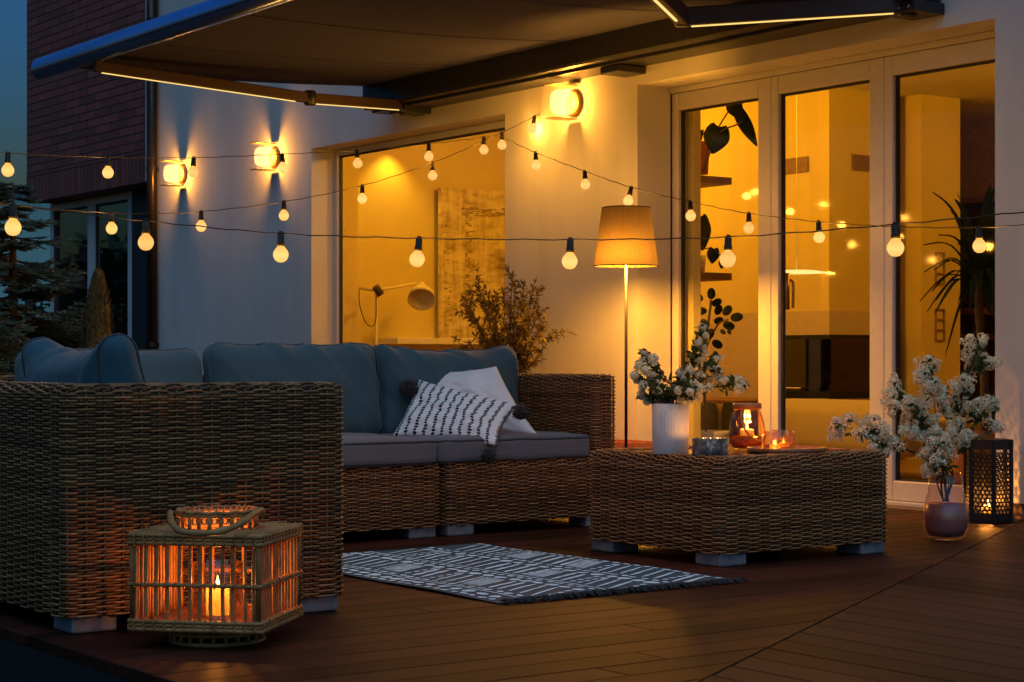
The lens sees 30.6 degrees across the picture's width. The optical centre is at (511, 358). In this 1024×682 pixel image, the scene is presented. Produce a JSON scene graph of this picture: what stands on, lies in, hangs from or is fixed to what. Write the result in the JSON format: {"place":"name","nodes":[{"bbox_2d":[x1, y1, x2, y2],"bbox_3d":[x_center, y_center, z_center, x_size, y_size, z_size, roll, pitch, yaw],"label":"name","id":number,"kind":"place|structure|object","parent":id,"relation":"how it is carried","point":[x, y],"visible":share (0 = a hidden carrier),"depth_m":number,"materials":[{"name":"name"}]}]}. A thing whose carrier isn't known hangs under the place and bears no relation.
{"place":"outdoors","nodes":[
{"label":"outdoors","id":0,"kind":"place"},
{"bbox_2d":[0,0,26,187],"label":"sky","id":1,"kind":"structure","parent":0,"point":[13,13],"materials":[{"name":"blue"}]},
{"bbox_2d":[0,265,49,342],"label":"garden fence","id":2,"kind":"object","parent":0,"point":[26,304],"depth_m":21.97,"materials":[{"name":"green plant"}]},
{"bbox_2d":[0,190,50,341],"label":"neighbour house","id":3,"kind":"structure","parent":0,"point":[39,255],"depth_m":41.90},
{"bbox_2d":[0,203,1023,268],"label":"string lights","id":4,"kind":"object","parent":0,"point":[895,248],"visible":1,"depth_m":6.52,"materials":[{"name":"glass"}]},
{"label":"ground","id":5,"kind":"structure","parent":0,"visible":0},
{"bbox_2d":[0,281,38,375],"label":"spruce tree","id":6,"kind":"object","parent":5,"relation":"on","point":[7,334],"visible":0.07,"depth_m":11.61,"materials":[{"name":"green plant"}]},
{"bbox_2d":[19,299,49,337],"bbox_3d":[-4.922,0.238,19.487,1.902,1.854,2.133,0,0,-36],"label":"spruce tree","id":7,"kind":"object","parent":5,"relation":"on","point":[38,308],"visible":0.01,"depth_m":19.36,"materials":[{"name":"green plant"}]},
{"bbox_2d":[0,181,87,374],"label":"spruce tree","id":8,"kind":"object","parent":5,"relation":"on","point":[55,327],"visible":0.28,"depth_m":13.47,"materials":[{"name":"green plant"}]},
{"bbox_2d":[0,637,135,681],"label":"deck base","id":9,"kind":"object","parent":5,"relation":"on","point":[19,662],"depth_m":4.88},
{"bbox_2d":[0,508,1022,681],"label":"deck","id":10,"kind":"structure","parent":9,"relation":"on","point":[368,630],"depth_m":5.12,"materials":[{"name":"brown wood"}]},
{"bbox_2d":[0,348,202,385],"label":"sofa module","id":11,"kind":"object","parent":10,"relation":"on","point":[176,365],"visible":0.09,"depth_m":7.54,"materials":[{"name":"fabric"}]},
{"bbox_2d":[0,333,343,633],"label":"sofa module","id":12,"kind":"object","parent":10,"relation":"on","point":[106,448],"visible":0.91,"depth_m":5.14,"materials":[{"name":"wicker"}]},
{"bbox_2d":[127,504,303,647],"bbox_3d":[-0.772,0.552,4.795,0.363,0.355,0.467,0,0,11],"label":"cane lantern","id":13,"kind":"object","parent":10,"relation":"on","point":[276,570],"visible":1,"depth_m":4.72,"materials":[{"name":"brown wicker"}]},
{"bbox_2d":[192,559,242,618],"bbox_3d":[-0.762,0.596,4.846,0.132,0.140,0.132,0,0,-36],"label":"glass cylinder","id":14,"kind":"object","parent":13,"relation":"on","point":[205,616],"visible":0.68,"depth_m":4.82,"materials":[{"name":"clear glass"}]},
{"bbox_2d":[206,588,228,615],"bbox_3d":[-0.762,0.610,4.846,0.060,0.101,0.060,0,0,-36],"label":"candle","id":15,"kind":"object","parent":14,"relation":"in","point":[216,601],"visible":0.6,"depth_m":4.82,"materials":[{"name":"beige wax"}]},
{"bbox_2d":[202,342,439,538],"bbox_3d":[-1.081,0.328,7.596,1.483,0.802,0.900,0,0,-36],"label":"sofa module","id":16,"kind":"object","parent":10,"relation":"on","point":[389,483],"visible":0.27,"depth_m":7.63,"materials":[{"name":"wicker"}]},
{"bbox_2d":[373,344,615,535],"bbox_3d":[-0.171,0.331,8.262,0.943,0.796,0.886,0,0,-36],"label":"sofa module","id":17,"kind":"object","parent":10,"relation":"on","point":[542,472],"visible":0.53,"depth_m":8.07,"materials":[{"name":"wicker"}]},
{"bbox_2d":[392,377,529,464],"bbox_3d":[-0.237,0.257,7.946,0.590,0.357,0.317,0,0,34],"label":"throw pillow","id":18,"kind":"object","parent":17,"relation":"on","point":[433,409],"visible":0.94,"depth_m":7.90,"materials":[{"name":"white fabric"}]},
{"bbox_2d":[437,366,535,432],"bbox_3d":[-0.153,0.183,8.194,0.580,0.300,0.182,0,0,13],"label":"throw pillow","id":19,"kind":"object","parent":17,"relation":"on","point":[487,382],"visible":0.39,"depth_m":8.18,"materials":[{"name":"white fabric"}]},
{"bbox_2d":[342,543,747,603],"bbox_3d":[-0.068,0.720,6.439,0.986,0.016,1.530,0,0,-36],"label":"rug","id":20,"kind":"object","parent":10,"relation":"on","point":[490,573],"visible":0.97,"depth_m":6.30,"materials":[{"name":"grey fabric"}]},
{"bbox_2d":[594,205,658,447],"bbox_3d":[0.616,-0.045,10.111,0.353,1.547,0.353,0,0,-36],"label":"floor lamp","id":21,"kind":"object","parent":10,"relation":"on","point":[624,221],"visible":0.94,"depth_m":9.99,"materials":[{"name":"fabric"}]},
{"bbox_2d":[614,439,651,447],"bbox_3d":[0.399,0.597,10.959,0.240,0.263,1.300,0,0,-36],"label":"planter","id":22,"kind":"object","parent":10,"relation":"on","point":[619,443],"visible":0.07,"depth_m":10.45,"materials":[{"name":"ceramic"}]},
{"bbox_2d":[449,263,576,372],"bbox_3d":[-0.113,-0.044,11.272,0.534,1.101,1.617,0,0,-28],"label":"olive shrub","id":23,"kind":"object","parent":22,"relation":"in","point":[523,347],"visible":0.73,"depth_m":10.99,"materials":[{"name":"green plant"}]},
{"bbox_2d":[589,444,886,566],"bbox_3d":[0.852,0.535,7.082,0.877,0.388,0.766,0,0,-36],"label":"coffee table","id":24,"kind":"object","parent":10,"relation":"on","point":[734,507],"visible":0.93,"depth_m":6.79,"materials":[{"name":"wicker"}]},
{"bbox_2d":[652,403,688,454],"bbox_3d":[0.581,0.256,6.860,0.136,0.186,0.136,0,0,-36],"label":"vase","id":25,"kind":"object","parent":24,"relation":"on","point":[670,429],"visible":0.94,"depth_m":6.80,"materials":[{"name":"white ceramic"}]},
{"bbox_2d":[629,322,749,405],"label":"flowering branches","id":26,"kind":"object","parent":25,"relation":"in","point":[684,387],"visible":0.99,"depth_m":6.84,"materials":[{"name":"beige plant"}]},
{"bbox_2d":[692,437,728,456],"bbox_3d":[0.711,0.315,6.700,0.131,0.068,0.131,0,0,-36],"label":"tin candle","id":27,"kind":"object","parent":24,"relation":"on","point":[710,446],"visible":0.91,"depth_m":6.65,"materials":[{"name":"silver metal"}]},
{"bbox_2d":[728,403,765,449],"bbox_3d":[0.903,0.259,7.156,0.168,0.180,0.172,0,0,-36],"label":"jar lantern","id":28,"kind":"object","parent":24,"relation":"on","point":[737,441],"visible":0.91,"depth_m":7.12,"materials":[{"name":"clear glass"}]},
{"bbox_2d":[740,429,753,435],"bbox_3d":[0.900,0.268,7.170,0.054,0.057,0.054,0,0,-36],"label":"candle","id":29,"kind":"object","parent":28,"relation":"on","point":[744,433],"visible":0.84,"depth_m":7.15,"materials":[{"name":"beige wax"}]},
{"bbox_2d":[747,445,825,453],"bbox_3d":[1.020,0.339,6.960,0.294,0.021,0.294,0,0,-36],"label":"tray","id":30,"kind":"object","parent":24,"relation":"on","point":[789,449],"visible":0.93,"depth_m":6.87,"materials":[{"name":"brown wood"}]},
{"bbox_2d":[772,430,794,448],"bbox_3d":[1.019,0.302,7.020,0.088,0.070,0.088,0,0,-36],"label":"tealight glass","id":31,"kind":"object","parent":30,"relation":"on","point":[773,437],"visible":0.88,"depth_m":7.02,"materials":[{"name":"clear glass"}]},
{"bbox_2d":[778,442,788,446],"bbox_3d":[1.019,0.315,7.020,0.040,0.029,0.040,0,0,-36],"label":"candle","id":32,"kind":"object","parent":31,"relation":"in","point":[783,444],"visible":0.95,"depth_m":7.00,"materials":[{"name":"beige wax"}]},
{"bbox_3d":[0.969,0.302,6.900,0.100,0.070,0.100,0,0,-36],"label":"tealight glass","id":33,"kind":"object","parent":30,"relation":"on","visible":0},
{"bbox_2d":[770,444,779,448],"bbox_3d":[0.969,0.315,6.900,0.040,0.029,0.040,0,0,-36],"label":"candle","id":34,"kind":"object","parent":33,"relation":"in","point":[775,446],"visible":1,"depth_m":6.88,"materials":[{"name":"beige wax"}]},
{"bbox_2d":[922,472,968,540],"bbox_3d":[1.749,0.593,7.550,0.184,0.270,0.184,0,0,-36],"label":"glass vase","id":35,"kind":"object","parent":10,"relation":"on","point":[942,537],"visible":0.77,"depth_m":7.54,"materials":[{"name":"glass"}]},
{"bbox_2d":[923,502,967,536],"bbox_3d":[1.749,0.650,7.550,0.176,0.139,0.176,0,0,-36],"label":"vase filling","id":36,"kind":"object","parent":35,"relation":"in","point":[945,519],"visible":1,"depth_m":7.48,"materials":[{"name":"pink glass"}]},
{"bbox_2d":[826,331,1006,501],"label":"flowering branches","id":37,"kind":"object","parent":36,"relation":"in","point":[933,449],"visible":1,"depth_m":7.44,"materials":[{"name":"beige plant"}]},
{"bbox_2d":[963,438,1012,522],"bbox_3d":[2.142,0.544,8.419,0.223,0.368,0.209,0,0,-36],"label":"punched lantern","id":38,"kind":"object","parent":10,"relation":"on","point":[1002,514],"visible":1,"depth_m":8.36,"materials":[{"name":"black metal"}]},
{"bbox_2d":[981,505,991,512],"bbox_3d":[2.142,0.659,8.419,0.060,0.062,0.060,0,0,-36],"label":"candle","id":39,"kind":"object","parent":38,"relation":"in","point":[982,508],"visible":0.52,"depth_m":8.40,"materials":[{"name":"beige wax"}]},
{"bbox_2d":[27,0,1023,520],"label":"house","id":40,"kind":"structure","parent":9,"relation":"on","point":[883,122],"depth_m":13.52,"materials":[{"name":"white paint"}]},
{"bbox_2d":[50,198,90,311],"bbox_3d":[-4.190,-0.396,17.859,0.060,2.212,0.970,0,0,-36],"label":"garden door","id":41,"kind":"structure","parent":40,"relation":"in","point":[81,204],"depth_m":17.69,"materials":[{"name":"white paint"}]},
{"bbox_2d":[91,191,131,337],"bbox_3d":[-3.642,-0.396,17.099,0.060,2.212,0.889,0,0,-36],"label":"garden door","id":42,"kind":"structure","parent":40,"relation":"in","point":[123,197],"depth_m":17.04,"materials":[{"name":"white paint"}]},
{"bbox_2d":[132,188,146,349],"bbox_3d":[-3.149,-0.336,16.417,0.040,2.332,0.785,0,0,-36],"label":"dark door panel","id":43,"kind":"structure","parent":40,"relation":"in","point":[139,197],"depth_m":16.59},
{"bbox_2d":[159,160,186,186],"bbox_3d":[-2.806,-1.532,15.472,0.189,0.206,0.150,0,0,-36],"label":"wall sconce","id":44,"kind":"object","parent":40,"relation":"attached to","point":[181,173],"depth_m":15.47,"materials":[{"name":"gold metal"}]},
{"bbox_2d":[250,142,278,170],"bbox_3d":[-1.880,-1.532,14.190,0.189,0.206,0.150,0,0,-36],"label":"wall sconce","id":45,"kind":"object","parent":40,"relation":"attached to","point":[273,160],"depth_m":14.20,"materials":[{"name":"gold metal"}]},
{"bbox_2d":[1,114,538,233],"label":"string lights","id":46,"kind":"object","parent":40,"relation":"attached to","point":[111,227],"visible":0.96,"depth_m":10.20,"materials":[{"name":"glass"}]},
{"bbox_2d":[0,135,499,177],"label":"string lights","id":47,"kind":"object","parent":46,"relation":"attached to","point":[7,169],"visible":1,"depth_m":9.94,"materials":[{"name":"glass"}]},
{"bbox_2d":[359,282,435,344],"bbox_3d":[-0.915,0.026,14.707,0.648,1.279,0.232,0,0,-28],"label":"swing arm lamp","id":48,"kind":"object","parent":40,"relation":"attached to","point":[421,296],"visible":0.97,"depth_m":14.79,"materials":[{"name":"beige metal"}]},
{"bbox_2d":[334,120,504,343],"bbox_3d":[-0.583,-0.559,12.933,0.060,1.978,2.446,0,0,-36],"label":"window","id":49,"kind":"structure","parent":40,"relation":"in","point":[339,157],"depth_m":13.87,"materials":[{"name":"white paint"}]},
{"bbox_2d":[374,338,499,344],"bbox_3d":[-0.420,-0.143,15.393,1.455,0.050,0.348,0,0,-36],"label":"wall shelf","id":50,"kind":"object","parent":40,"relation":"attached to","point":[433,341],"depth_m":15.02,"materials":[{"name":"paint"}]},
{"bbox_2d":[438,187,504,337],"bbox_3d":[-0.129,-0.788,15.718,1.150,1.237,0.045,0,0,-36],"label":"painting","id":51,"kind":"object","parent":50,"relation":"on","point":[466,213],"visible":0.51,"depth_m":15.52},
{"bbox_2d":[31,0,943,116],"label":"awning","id":52,"kind":"object","parent":40,"relation":"attached to","point":[413,58],"visible":1,"depth_m":10.46,"materials":[{"name":"fabric"}]},
{"bbox_2d":[545,83,581,120],"bbox_3d":[0.300,-1.532,11.172,0.189,0.206,0.150,0,0,-36],"label":"wall sconce","id":53,"kind":"object","parent":40,"relation":"attached to","point":[573,102],"depth_m":11.18,"materials":[{"name":"gold metal"}]},
{"bbox_2d":[701,403,703,429],"bbox_3d":[1.420,0.513,13.046,0.380,0.435,0.240,0,0,-36],"label":"dining chair","id":54,"kind":"object","parent":40,"relation":"on","point":[702,405],"visible":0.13,"depth_m":12.88,"materials":[{"name":"green fabric"}]},
{"bbox_2d":[702,401,717,429],"bbox_3d":[1.502,0.511,12.933,0.380,0.439,0.240,0,0,-36],"label":"dining chair","id":55,"kind":"object","parent":40,"relation":"on","point":[712,415],"visible":0.26,"depth_m":12.80,"materials":[{"name":"green fabric"}]},
{"bbox_2d":[701,175,731,187],"bbox_3d":[1.113,-1.102,11.694,0.300,0.044,0.435,0,0,-36],"label":"wall shelf","id":56,"kind":"object","parent":40,"relation":"attached to","point":[710,181],"depth_m":11.55,"materials":[{"name":"brown wood"}]},
{"bbox_2d":[701,104,756,174],"bbox_3d":[1.217,-1.336,11.334,0.238,0.417,0.693,0,0,-21],"label":"monstera plant","id":57,"kind":"object","parent":56,"relation":"on","point":[715,137],"visible":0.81,"depth_m":11.17,"materials":[{"name":"green plant"}]},
{"bbox_2d":[701,272,731,281],"bbox_3d":[1.113,-0.509,11.694,0.300,0.044,0.435,0,0,-36],"label":"wall shelf","id":58,"kind":"object","parent":40,"relation":"attached to","point":[707,276],"depth_m":11.54,"materials":[{"name":"brown wood"}]},
{"bbox_2d":[701,214,722,271],"bbox_3d":[1.154,-0.711,11.416,0.175,0.347,0.582,0,0,-8],"label":"trailing plant","id":59,"kind":"object","parent":58,"relation":"on","point":[713,254],"visible":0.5,"depth_m":11.31,"materials":[{"name":"green plant"}]},
{"bbox_2d":[701,288,742,437],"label":"zamioculcas","id":60,"kind":"object","parent":40,"relation":"on","point":[729,326],"visible":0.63,"depth_m":11.16,"materials":[{"name":"green plant"}]},
{"bbox_2d":[672,77,771,443],"bbox_3d":[1.195,-0.411,10.573,0.060,2.258,0.823,0,0,-36],"label":"patio door","id":61,"kind":"structure","parent":40,"relation":"in","point":[759,90],"depth_m":10.43,"materials":[{"name":"white paint"}]},
{"bbox_2d":[721,401,737,442],"bbox_3d":[1.615,0.508,12.776,0.380,0.444,0.240,0,0,-36],"label":"dining chair","id":62,"kind":"object","parent":40,"relation":"on","point":[728,411],"visible":0.31,"depth_m":12.65,"materials":[{"name":"green fabric"}]},
{"bbox_2d":[701,397,757,434],"bbox_3d":[1.416,0.509,13.667,0.600,0.442,1.300,0,0,-36],"label":"dining table","id":63,"kind":"object","parent":40,"relation":"on","point":[720,400],"visible":0.09,"depth_m":13.11,"materials":[{"name":"brown wood"}]},
{"bbox_2d":[500,136,1023,252],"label":"string lights","id":64,"kind":"object","parent":40,"relation":"hanging from","point":[979,245],"visible":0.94,"depth_m":9.59,"materials":[{"name":"black plastic"}]},
{"bbox_2d":[786,95,826,273],"bbox_3d":[1.888,-1.238,12.415,0.400,1.340,0.400,0,0,-36],"label":"pendant lamp","id":65,"kind":"object","parent":40,"relation":"hanging from","point":[796,271],"visible":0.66,"depth_m":12.41,"materials":[{"name":"metal"}]},
{"bbox_2d":[771,57,884,496],"bbox_3d":[1.709,-0.411,9.924,0.132,2.258,0.825,0,0,-36],"label":"patio door","id":66,"kind":"structure","parent":40,"relation":"in","point":[872,71],"depth_m":9.92,"materials":[{"name":"white paint"}]},
{"bbox_2d":[786,398,978,457],"bbox_3d":[2.245,0.488,11.597,0.923,0.484,1.214,0,0,-36],"label":"cabinet","id":67,"kind":"object","parent":40,"relation":"on","point":[807,422],"visible":0.38,"depth_m":11.32,"materials":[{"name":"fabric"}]},
{"bbox_2d":[885,38,996,508],"bbox_3d":[2.190,-0.411,9.196,0.060,2.258,0.914,0,0,-36],"label":"patio door","id":68,"kind":"structure","parent":40,"relation":"in","point":[981,52],"depth_m":9.51,"materials":[{"name":"white paint"}]},
{"bbox_2d":[920,185,994,484],"bbox_3d":[2.580,-0.079,9.754,0.791,1.619,0.793,0,0,-36],"label":"yucca","id":69,"kind":"object","parent":40,"relation":"on","point":[979,269],"visible":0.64,"depth_m":9.71,"materials":[{"name":"green plant"}]},
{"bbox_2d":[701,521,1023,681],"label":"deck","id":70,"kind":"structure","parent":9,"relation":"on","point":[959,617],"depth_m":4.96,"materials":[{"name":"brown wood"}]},
{"bbox_2d":[79,268,114,347],"bbox_3d":[-2.905,0.192,13.199,0.538,1.676,0.522,0,0,-36],"label":"thuja","id":71,"kind":"object","parent":5,"relation":"on","point":[97,325],"visible":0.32,"depth_m":13.13,"materials":[{"name":"green plant"}]}
]}

